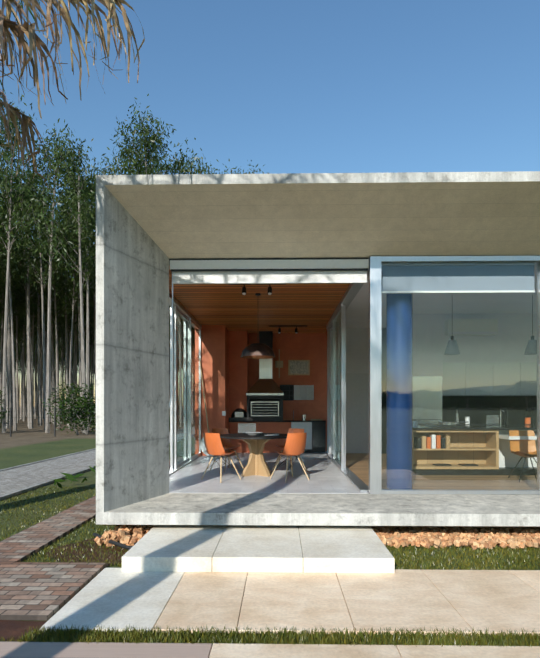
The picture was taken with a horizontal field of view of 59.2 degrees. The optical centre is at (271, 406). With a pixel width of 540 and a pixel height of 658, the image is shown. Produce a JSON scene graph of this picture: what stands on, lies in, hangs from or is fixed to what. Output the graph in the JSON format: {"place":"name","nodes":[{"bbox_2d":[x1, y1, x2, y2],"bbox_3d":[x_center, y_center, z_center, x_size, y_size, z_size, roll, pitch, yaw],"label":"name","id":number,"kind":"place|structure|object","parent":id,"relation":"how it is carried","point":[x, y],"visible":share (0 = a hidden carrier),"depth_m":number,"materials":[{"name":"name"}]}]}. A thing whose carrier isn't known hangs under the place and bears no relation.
{"place":"outdoors","nodes":[
{"label":"outdoors","id":0,"kind":"place"},
{"bbox_2d":[0,0,39,93],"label":"palm","id":1,"kind":"object","parent":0,"point":[21,3],"visible":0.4,"depth_m":6.12,"materials":[{"name":"beige plant"}]},
{"bbox_2d":[0,0,144,188],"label":"dry fronds","id":2,"kind":"object","parent":1,"relation":"attached to","point":[19,30],"visible":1,"depth_m":4.67,"materials":[{"name":"brown plant"}]},
{"bbox_2d":[0,426,194,500],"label":"paved path","id":3,"kind":"structure","parent":0,"point":[18,480],"depth_m":12.09,"materials":[{"name":"concrete"}]},
{"bbox_2d":[195,325,326,455],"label":"room walls","id":4,"kind":"structure","parent":0,"point":[230,375],"depth_m":13.39,"materials":[{"name":"orange paint"}]},
{"bbox_2d":[0,642,539,657],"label":"paving","id":5,"kind":"structure","parent":0,"point":[97,650],"depth_m":3.23,"materials":[{"name":"beige concrete"}]},
{"bbox_2d":[0,409,539,644],"bbox_3d":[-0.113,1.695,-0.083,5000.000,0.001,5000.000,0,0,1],"label":"ground","id":6,"kind":"structure","parent":0,"point":[23,444],"depth_m":10.88,"materials":[{"name":"green plant"}]},
{"bbox_2d":[0,387,9,419],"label":"shrub","id":7,"kind":"object","parent":6,"relation":"on","point":[4,412],"visible":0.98,"depth_m":29.25,"materials":[{"name":"green plant"}]},
{"bbox_2d":[0,167,20,255],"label":"eucalyptus","id":8,"kind":"object","parent":6,"relation":"on","point":[2,216],"visible":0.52,"depth_m":30.82,"materials":[{"name":"green plant"}]},
{"bbox_2d":[0,205,20,300],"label":"eucalyptus","id":9,"kind":"object","parent":6,"relation":"on","point":[5,282],"visible":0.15,"depth_m":39.78,"materials":[{"name":"green plant"}]},
{"bbox_2d":[0,312,21,420],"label":"eucalyptus","id":10,"kind":"object","parent":6,"relation":"on","point":[18,376],"visible":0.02,"depth_m":57.36,"materials":[{"name":"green plant"}]},
{"bbox_2d":[0,336,22,354],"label":"eucalyptus","id":11,"kind":"object","parent":6,"relation":"on","point":[14,344],"visible":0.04,"depth_m":70.42,"materials":[{"name":"green plant"}]},
{"bbox_2d":[0,247,30,421],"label":"eucalyptus","id":12,"kind":"object","parent":6,"relation":"on","point":[1,343],"visible":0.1,"depth_m":45.77,"materials":[{"name":"green plant"}]},
{"bbox_2d":[0,255,31,422],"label":"eucalyptus","id":13,"kind":"object","parent":6,"relation":"on","point":[17,391],"visible":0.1,"depth_m":48.24,"materials":[{"name":"green plant"}]},
{"bbox_2d":[0,215,33,425],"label":"eucalyptus","id":14,"kind":"object","parent":6,"relation":"on","point":[11,380],"visible":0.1,"depth_m":41.90,"materials":[{"name":"green plant"}]},
{"bbox_2d":[0,282,36,343],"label":"eucalyptus","id":15,"kind":"object","parent":6,"relation":"on","point":[15,325],"visible":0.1,"depth_m":51.73,"materials":[{"name":"green plant"}]},
{"bbox_2d":[0,163,37,430],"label":"eucalyptus","id":16,"kind":"object","parent":6,"relation":"on","point":[12,340],"visible":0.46,"depth_m":33.22,"materials":[{"name":"green plant"}]},
{"bbox_2d":[0,179,37,427],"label":"eucalyptus","id":17,"kind":"object","parent":6,"relation":"on","point":[8,379],"visible":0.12,"depth_m":36.59,"materials":[{"name":"green plant"}]},
{"bbox_2d":[12,300,25,420],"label":"eucalyptus","id":18,"kind":"object","parent":6,"relation":"on","point":[23,414],"visible":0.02,"depth_m":54.36,"materials":[{"name":"grey plant"}]},
{"bbox_2d":[18,352,20,408],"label":"eucalyptus","id":19,"kind":"object","parent":6,"relation":"on","point":[19,382],"visible":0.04,"depth_m":109.42,"materials":[{"name":"grey plant"}]},
{"bbox_2d":[18,341,25,415],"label":"eucalyptus","id":20,"kind":"object","parent":6,"relation":"on","point":[25,387],"visible":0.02,"depth_m":84.03,"materials":[{"name":"grey plant"}]},
{"bbox_2d":[15,320,36,418],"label":"eucalyptus","id":21,"kind":"object","parent":6,"relation":"on","point":[21,403],"visible":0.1,"depth_m":62.63,"materials":[{"name":"grey plant"}]},
{"bbox_2d":[13,266,41,346],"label":"eucalyptus","id":22,"kind":"object","parent":6,"relation":"on","point":[20,327],"visible":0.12,"depth_m":50.65,"materials":[{"name":"green plant"}]},
{"bbox_2d":[1,238,54,400],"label":"eucalyptus","id":23,"kind":"object","parent":6,"relation":"on","point":[32,322],"visible":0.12,"depth_m":45.16,"materials":[{"name":"green plant"}]},
{"bbox_2d":[0,212,55,420],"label":"eucalyptus","id":24,"kind":"object","parent":6,"relation":"on","point":[24,284],"visible":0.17,"depth_m":39.32,"materials":[{"name":"green plant"}]},
{"bbox_2d":[0,92,60,432],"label":"eucalyptus","id":25,"kind":"object","parent":6,"relation":"on","point":[11,196],"visible":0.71,"depth_m":30.57,"materials":[{"name":"green plant"}]},
{"bbox_2d":[21,323,40,374],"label":"eucalyptus","id":26,"kind":"object","parent":6,"relation":"on","point":[26,349],"depth_m":59.66,"materials":[{"name":"grey plant"}]},
{"bbox_2d":[0,158,65,428],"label":"eucalyptus","id":27,"kind":"object","parent":6,"relation":"on","point":[30,413],"visible":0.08,"depth_m":36.64,"materials":[{"name":"green plant"}]},
{"bbox_2d":[10,408,55,436],"bbox_3d":[-23.414,0.875,26.828,32.535,1.630,0.070,0,0,1],"label":"wire fence","id":28,"kind":"object","parent":6,"relation":"on","point":[11,422],"visible":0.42,"depth_m":26.64,"materials":[{"name":"black metal"}]},
{"bbox_2d":[33,361,36,413],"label":"eucalyptus","id":29,"kind":"object","parent":6,"relation":"on","point":[33,391],"visible":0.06,"depth_m":105.44,"materials":[{"name":"grey plant"}]},
{"bbox_2d":[30,328,46,418],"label":"eucalyptus","id":30,"kind":"object","parent":6,"relation":"on","point":[35,406],"depth_m":65.98,"materials":[{"name":"grey plant"}]},
{"bbox_2d":[30,323,46,418],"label":"eucalyptus","id":31,"kind":"object","parent":6,"relation":"on","point":[42,379],"visible":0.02,"depth_m":62.55,"materials":[{"name":"grey plant"}]},
{"bbox_2d":[5,181,72,429],"bbox_3d":[-16.395,-7.266,33.796,4.758,18.215,4.464,0,0,-18],"label":"eucalyptus","id":32,"kind":"object","parent":6,"relation":"on","point":[40,266],"visible":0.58,"depth_m":33.57,"materials":[{"name":"green plant"}]},
{"bbox_2d":[13,216,67,425],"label":"eucalyptus","id":33,"kind":"object","parent":6,"relation":"on","point":[39,374],"visible":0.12,"depth_m":42.36,"materials":[{"name":"green plant"}]},
{"bbox_2d":[33,356,51,415],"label":"eucalyptus","id":34,"kind":"object","parent":6,"relation":"on","point":[37,384],"visible":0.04,"depth_m":87.78,"materials":[{"name":"grey plant"}]},
{"bbox_2d":[18,249,70,423],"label":"eucalyptus","id":35,"kind":"object","parent":6,"relation":"on","point":[53,367],"visible":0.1,"depth_m":44.73,"materials":[{"name":"green plant"}]},
{"bbox_2d":[45,325,46,366],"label":"eucalyptus","id":36,"kind":"object","parent":6,"relation":"on","point":[46,348],"visible":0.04,"depth_m":59.70,"materials":[{"name":"grey plant"}]},
{"bbox_2d":[30,285,62,421],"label":"eucalyptus","id":37,"kind":"object","parent":6,"relation":"on","point":[51,366],"visible":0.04,"depth_m":50.77,"materials":[{"name":"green plant"}]},
{"bbox_2d":[35,293,60,397],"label":"eucalyptus","id":38,"kind":"object","parent":6,"relation":"on","point":[41,356],"visible":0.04,"depth_m":57.02,"materials":[{"name":"grey plant"}]},
{"bbox_2d":[34,293,61,420],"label":"eucalyptus","id":39,"kind":"object","parent":6,"relation":"on","point":[36,334],"depth_m":54.05,"materials":[{"name":"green plant"}]},
{"bbox_2d":[3,119,95,432],"bbox_3d":[-14.209,-8.336,31.160,5.362,20.399,5.714,0,0,-5],"label":"eucalyptus","id":40,"kind":"object","parent":6,"relation":"on","point":[49,160],"visible":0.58,"depth_m":30.72,"materials":[{"name":"green plant"}]},
{"bbox_2d":[33,267,68,320],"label":"eucalyptus","id":41,"kind":"object","parent":6,"relation":"on","point":[47,309],"visible":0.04,"depth_m":48.74,"materials":[{"name":"green plant"}]},
{"bbox_2d":[42,333,61,353],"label":"eucalyptus","id":42,"kind":"object","parent":6,"relation":"on","point":[55,342],"visible":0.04,"depth_m":70.42,"materials":[{"name":"green plant"}]},
{"bbox_2d":[41,309,67,419],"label":"eucalyptus","id":43,"kind":"object","parent":6,"relation":"on","point":[57,329],"visible":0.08,"depth_m":56.70,"materials":[{"name":"green plant"}]},
{"bbox_2d":[22,227,90,426],"bbox_3d":[-17.688,-6.676,38.903,5.120,17.040,4.840,0,0,17],"label":"eucalyptus","id":44,"kind":"object","parent":6,"relation":"on","point":[61,307],"visible":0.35,"depth_m":39.07,"materials":[{"name":"green plant"}]},
{"bbox_2d":[54,356,61,412],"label":"eucalyptus","id":45,"kind":"object","parent":6,"relation":"on","point":[60,384],"depth_m":101.50,"materials":[{"name":"grey plant"}]},
{"bbox_2d":[33,200,91,425],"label":"eucalyptus","id":46,"kind":"object","parent":6,"relation":"on","point":[66,357],"visible":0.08,"depth_m":42.07,"materials":[{"name":"green plant"}]},
{"bbox_2d":[54,334,73,364],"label":"eucalyptus","id":47,"kind":"object","parent":6,"relation":"on","point":[60,348],"visible":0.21,"depth_m":76.32,"materials":[{"name":"green plant"}]},
{"bbox_2d":[54,312,73,389],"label":"eucalyptus","id":48,"kind":"object","parent":6,"relation":"on","point":[68,340],"visible":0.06,"depth_m":60.03,"materials":[{"name":"green plant"}]},
{"bbox_2d":[58,321,73,417],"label":"eucalyptus","id":49,"kind":"object","parent":6,"relation":"on","point":[62,338],"visible":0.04,"depth_m":69.65,"materials":[{"name":"grey plant"}]},
{"bbox_2d":[41,382,95,434],"bbox_3d":[-11.816,0.147,28.158,3.494,3.199,2.994,0,0,34],"label":"shrub","id":50,"kind":"object","parent":6,"relation":"on","point":[65,400],"visible":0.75,"depth_m":27.95,"materials":[{"name":"green plant"}]},
{"bbox_2d":[54,275,85,402],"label":"eucalyptus","id":51,"kind":"object","parent":6,"relation":"on","point":[63,331],"visible":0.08,"depth_m":54.37,"materials":[{"name":"green plant"}]},
{"bbox_2d":[48,380,95,435],"bbox_3d":[-11.507,0.056,28.480,3.457,3.563,2.925,0,0,5],"label":"shrub","id":52,"kind":"object","parent":6,"relation":"on","point":[84,401],"visible":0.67,"depth_m":28.13,"materials":[{"name":"green plant"}]},
{"bbox_2d":[33,118,113,432],"bbox_3d":[-12.275,-7.875,30.226,5.212,19.490,4.958,0,0,0],"label":"eucalyptus","id":53,"kind":"object","parent":6,"relation":"on","point":[80,207],"visible":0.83,"depth_m":30.13,"materials":[{"name":"green plant"}]},
{"bbox_2d":[52,204,95,428],"bbox_3d":[-15.069,-6.893,36.373,4.942,17.469,5.056,0,0,12],"label":"eucalyptus","id":54,"kind":"object","parent":6,"relation":"on","point":[73,305],"visible":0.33,"depth_m":36.29,"materials":[{"name":"green plant"}]},
{"bbox_2d":[53,466,95,488],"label":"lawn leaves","id":55,"kind":"object","parent":6,"relation":"on","point":[69,476],"visible":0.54,"depth_m":10.68,"materials":[{"name":"green plant"}]},
{"bbox_2d":[56,278,93,420],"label":"eucalyptus","id":56,"kind":"object","parent":6,"relation":"on","point":[73,332],"visible":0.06,"depth_m":50.50,"materials":[{"name":"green plant"}]},
{"bbox_2d":[50,169,100,428],"bbox_3d":[-12.883,-7.496,32.872,4.816,18.685,5.132,0,0,-40],"label":"eucalyptus","id":57,"kind":"object","parent":6,"relation":"on","point":[88,286],"visible":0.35,"depth_m":32.76,"materials":[{"name":"green plant"}]},
{"bbox_2d":[56,390,95,431],"bbox_3d":[-11.881,0.251,30.273,3.036,3.130,2.569,0,0,40],"label":"shrub","id":58,"kind":"object","parent":6,"relation":"on","point":[80,413],"visible":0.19,"depth_m":30.36,"materials":[{"name":"green plant"}]},
{"bbox_2d":[57,185,95,423],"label":"eucalyptus","id":59,"kind":"object","parent":6,"relation":"on","point":[80,371],"visible":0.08,"depth_m":39.49,"materials":[{"name":"green plant"}]},
{"bbox_2d":[58,272,95,341],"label":"eucalyptus","id":60,"kind":"object","parent":6,"relation":"on","point":[85,311],"visible":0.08,"depth_m":44.77,"materials":[{"name":"green plant"}]},
{"bbox_2d":[61,254,92,398],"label":"eucalyptus","id":61,"kind":"object","parent":6,"relation":"on","point":[74,368],"visible":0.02,"depth_m":48.28,"materials":[{"name":"grey plant"}]},
{"bbox_2d":[64,290,93,337],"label":"eucalyptus","id":62,"kind":"object","parent":6,"relation":"on","point":[91,330],"visible":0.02,"depth_m":57.70,"materials":[{"name":"green plant"}]},
{"bbox_2d":[72,213,95,415],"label":"eucalyptus","id":63,"kind":"object","parent":6,"relation":"on","point":[94,324],"visible":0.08,"depth_m":42.72,"materials":[{"name":"grey plant"}]},
{"bbox_2d":[74,308,93,419],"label":"eucalyptus","id":64,"kind":"object","parent":6,"relation":"on","point":[91,356],"visible":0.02,"depth_m":59.89,"materials":[{"name":"grey plant"}]},
{"bbox_2d":[78,333,93,391],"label":"eucalyptus","id":65,"kind":"object","parent":6,"relation":"on","point":[89,357],"visible":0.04,"depth_m":65.84,"materials":[{"name":"grey plant"}]},
{"bbox_2d":[85,340,93,403],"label":"eucalyptus","id":66,"kind":"object","parent":6,"relation":"on","point":[93,371],"visible":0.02,"depth_m":87.15,"materials":[{"name":"grey plant"}]},
{"bbox_2d":[84,284,95,330],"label":"eucalyptus","id":67,"kind":"object","parent":6,"relation":"on","point":[90,308],"visible":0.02,"depth_m":48.35,"materials":[{"name":"green plant"}]},
{"bbox_2d":[61,162,119,274],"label":"eucalyptus","id":68,"kind":"object","parent":6,"relation":"on","point":[94,197],"visible":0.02,"depth_m":36.55,"materials":[{"name":"green plant"}]},
{"bbox_2d":[0,457,186,620],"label":"brick paths","id":69,"kind":"structure","parent":6,"relation":"on","point":[39,591],"depth_m":4.72,"materials":[{"name":"red brick"}]},
{"bbox_2d":[93,533,132,548],"bbox_3d":[-1.904,1.610,5.678,1.036,0.084,0.094,0,0,44],"label":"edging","id":70,"kind":"object","parent":6,"relation":"on","point":[124,546],"visible":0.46,"depth_m":5.54,"materials":[{"name":"black"}]},
{"bbox_2d":[81,128,165,274],"bbox_3d":[-10.016,-8.600,32.993,5.878,20.955,6.014,0,0,-40],"label":"eucalyptus","id":71,"kind":"object","parent":6,"relation":"on","point":[128,168],"visible":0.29,"depth_m":32.50,"materials":[{"name":"green plant"}]},
{"bbox_2d":[113,94,184,174],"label":"eucalyptus","id":72,"kind":"object","parent":6,"relation":"on","point":[149,141],"visible":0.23,"depth_m":32.42,"materials":[{"name":"green plant"}]},
{"bbox_2d":[137,149,176,174],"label":"eucalyptus","id":73,"kind":"object","parent":6,"relation":"on","point":[159,170],"visible":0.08,"depth_m":36.46,"materials":[{"name":"green plant"}]},
{"bbox_2d":[169,314,173,416],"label":"eucalyptus","id":74,"kind":"object","parent":6,"relation":"on","point":[169,372],"depth_m":48.02,"materials":[{"name":"grey plant"}]},
{"bbox_2d":[179,319,181,426],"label":"eucalyptus","id":75,"kind":"object","parent":6,"relation":"on","point":[180,410],"depth_m":39.30,"materials":[{"name":"grey plant"}]},
{"bbox_2d":[157,137,204,428],"bbox_3d":[-6.996,-9.058,36.360,5.878,21.907,5.592,0,0,32],"label":"eucalyptus","id":76,"kind":"object","parent":6,"relation":"on","point":[178,163],"visible":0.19,"depth_m":35.57,"materials":[{"name":"green plant"}]},
{"bbox_2d":[169,306,194,423],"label":"eucalyptus","id":77,"kind":"object","parent":6,"relation":"on","point":[183,373],"depth_m":42.43,"materials":[{"name":"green plant"}]},
{"bbox_2d":[182,335,194,402],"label":"eucalyptus","id":78,"kind":"object","parent":6,"relation":"on","point":[193,368],"depth_m":75.98,"materials":[{"name":"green plant"}]},
{"bbox_2d":[182,326,194,417],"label":"eucalyptus","id":79,"kind":"object","parent":6,"relation":"on","point":[193,350],"depth_m":69.11,"materials":[{"name":"green plant"}]},
{"bbox_2d":[192,327,194,423],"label":"eucalyptus","id":80,"kind":"object","parent":6,"relation":"on","point":[192,387],"depth_m":45.07,"materials":[{"name":"grey plant"}]},
{"bbox_2d":[193,373,194,418],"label":"eucalyptus","id":81,"kind":"object","parent":6,"relation":"on","point":[194,399],"depth_m":59.39,"materials":[{"name":"grey plant"}]},
{"bbox_2d":[185,151,226,173],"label":"eucalyptus","id":82,"kind":"object","parent":6,"relation":"on","point":[203,170],"visible":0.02,"depth_m":35.32,"materials":[{"name":"green plant"}]},
{"bbox_2d":[224,159,269,173],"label":"eucalyptus","id":83,"kind":"object","parent":6,"relation":"on","point":[243,170],"depth_m":35.20,"materials":[{"name":"green plant"}]},
{"bbox_2d":[122,525,394,572],"bbox_3d":[-0.127,1.585,5.508,2.733,0.150,1.520,0,0,1],"label":"step","id":84,"kind":"object","parent":6,"relation":"on","point":[273,549],"visible":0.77,"depth_m":4.98,"materials":[{"name":"concrete"}]},
{"bbox_2d":[0,486,539,646],"bbox_3d":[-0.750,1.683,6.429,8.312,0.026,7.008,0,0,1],"label":"grass","id":85,"kind":"structure","parent":6,"relation":"on","point":[501,639],"depth_m":3.50,"materials":[{"name":"green plant"}]},
{"bbox_2d":[94,525,539,549],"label":"gravel","id":86,"kind":"structure","parent":85,"relation":"on","point":[473,538],"depth_m":5.82,"materials":[{"name":"beige gravel"}]},
{"bbox_2d":[41,568,539,635],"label":"paving","id":87,"kind":"structure","parent":6,"relation":"on","point":[496,601],"depth_m":4.04,"materials":[{"name":"stone"}]},
{"bbox_2d":[96,171,539,526],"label":"concrete frame","id":88,"kind":"object","parent":6,"relation":"on","point":[148,227],"visible":0.58,"depth_m":6.17,"materials":[{"name":"grey concrete"}]},
{"bbox_2d":[169,259,368,408],"bbox_3d":[-0.053,-1.068,7.122,2.992,2.222,0.130,0,0,1],"label":"door frame","id":89,"kind":"object","parent":88,"relation":"attached to","point":[266,271],"visible":0.94,"depth_m":7.08,"materials":[{"name":"white metal"}]},
{"bbox_2d":[169,269,368,491],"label":"sliding glass doors","id":90,"kind":"structure","parent":88,"relation":"on","point":[333,325],"depth_m":10.38,"materials":[{"name":"clear glass"}]},
{"bbox_2d":[169,258,367,332],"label":"ceiling","id":91,"kind":"structure","parent":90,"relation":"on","point":[312,306],"depth_m":9.84,"materials":[{"name":"brown wood"}]},
{"bbox_2d":[241,293,274,358],"bbox_3d":[-0.255,-1.530,8.970,0.660,1.200,0.628,0,0,1],"label":"dome pendant","id":92,"kind":"object","parent":91,"relation":"hanging from","point":[257,351],"visible":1,"depth_m":8.76,"materials":[{"name":"brown metal"}]},
{"bbox_2d":[228,284,306,333],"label":"track lights","id":93,"kind":"object","parent":91,"relation":"attached to","point":[269,292],"visible":0.96,"depth_m":8.18,"materials":[{"name":"black metal"}]},
{"bbox_2d":[169,451,368,493],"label":"room floor","id":94,"kind":"structure","parent":88,"relation":"on","point":[325,475],"depth_m":8.49,"materials":[{"name":"concrete"}]},
{"bbox_2d":[201,433,240,482],"bbox_3d":[-0.907,0.872,8.327,0.519,0.838,0.564,0,0,41],"label":"chair","id":95,"kind":"object","parent":94,"relation":"on","point":[213,445],"visible":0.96,"depth_m":8.14,"materials":[{"name":"orange plastic"}]},
{"bbox_2d":[210,428,243,472],"bbox_3d":[-0.917,0.872,9.605,0.519,0.838,0.564,0,0,-44],"label":"chair","id":96,"kind":"object","parent":94,"relation":"on","point":[227,444],"visible":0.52,"depth_m":9.78,"materials":[{"name":"orange plastic"}]},
{"bbox_2d":[220,433,286,476],"bbox_3d":[-0.285,0.913,8.971,1.440,0.746,1.440,0,0,1],"label":"round table","id":97,"kind":"object","parent":94,"relation":"on","point":[256,464],"visible":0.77,"depth_m":8.84,"materials":[{"name":"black wood"}]},
{"bbox_2d":[245,432,278,434],"bbox_3d":[-0.185,0.515,8.969,0.640,0.049,0.340,0,0,1],"label":"bowl","id":98,"kind":"object","parent":97,"relation":"on","point":[253,433],"visible":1,"depth_m":8.91,"materials":[{"name":"white ceramic"}]},
{"bbox_2d":[199,331,325,455],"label":"units","id":99,"kind":"object","parent":94,"relation":"on","point":[266,395],"visible":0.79,"depth_m":13.26,"materials":[{"name":"black metal"}]},
{"bbox_2d":[271,428,306,472],"bbox_3d":[0.376,0.872,9.554,0.519,0.838,0.564,0,0,41],"label":"chair","id":100,"kind":"object","parent":94,"relation":"on","point":[293,430],"visible":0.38,"depth_m":9.62,"materials":[{"name":"orange plastic"}]},
{"bbox_2d":[270,433,308,482],"bbox_3d":[0.333,0.872,8.333,0.519,0.838,0.564,0,0,-34],"label":"chair","id":101,"kind":"object","parent":94,"relation":"on","point":[295,444],"visible":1,"depth_m":8.14,"materials":[{"name":"orange plastic"}]},
{"bbox_2d":[327,263,536,493],"bbox_3d":[5.125,-0.445,10.072,7.280,3.510,6.208,0,0,1],"label":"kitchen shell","id":102,"kind":"object","parent":88,"relation":"on","point":[357,387],"visible":0.31,"depth_m":11.03},
{"bbox_2d":[386,293,412,488],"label":"blue column","id":103,"kind":"structure","parent":102,"relation":"on","point":[396,326],"depth_m":7.33,"materials":[{"name":"blue paint"}]},
{"bbox_2d":[413,319,536,474],"bbox_3d":[5.084,-0.352,9.737,5.150,3.276,2.579,0,0,1],"label":"window glass","id":104,"kind":"object","parent":102,"relation":"on","point":[452,328],"depth_m":10.40,"materials":[{"name":"clear glass"}]},
{"bbox_2d":[259,408,530,448],"bbox_3d":[2.890,0.415,10.741,8.107,0.749,3.205,0,0,33],"label":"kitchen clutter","id":105,"kind":"object","parent":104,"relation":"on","point":[443,442],"visible":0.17,"depth_m":8.98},
{"bbox_2d":[444,295,536,354],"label":"pendant lights","id":106,"kind":"object","parent":102,"relation":"hanging from","point":[449,351],"depth_m":9.18},
{"bbox_2d":[508,430,536,481],"bbox_3d":[4.465,0.860,8.304,0.496,0.860,0.568,0,0,6],"label":"leather chair","id":107,"kind":"object","parent":102,"relation":"on","point":[518,450],"depth_m":8.49,"materials":[{"name":"orange leather"}]},
{"bbox_2d":[369,256,539,494],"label":"window","id":108,"kind":"structure","parent":88,"relation":"on","point":[450,274],"depth_m":7.02,"materials":[{"name":"clear glass"}]},
{"bbox_2d":[0,0,539,405],"label":"sky","id":109,"kind":"structure","parent":0,"point":[282,86],"materials":[{"name":"blue"}]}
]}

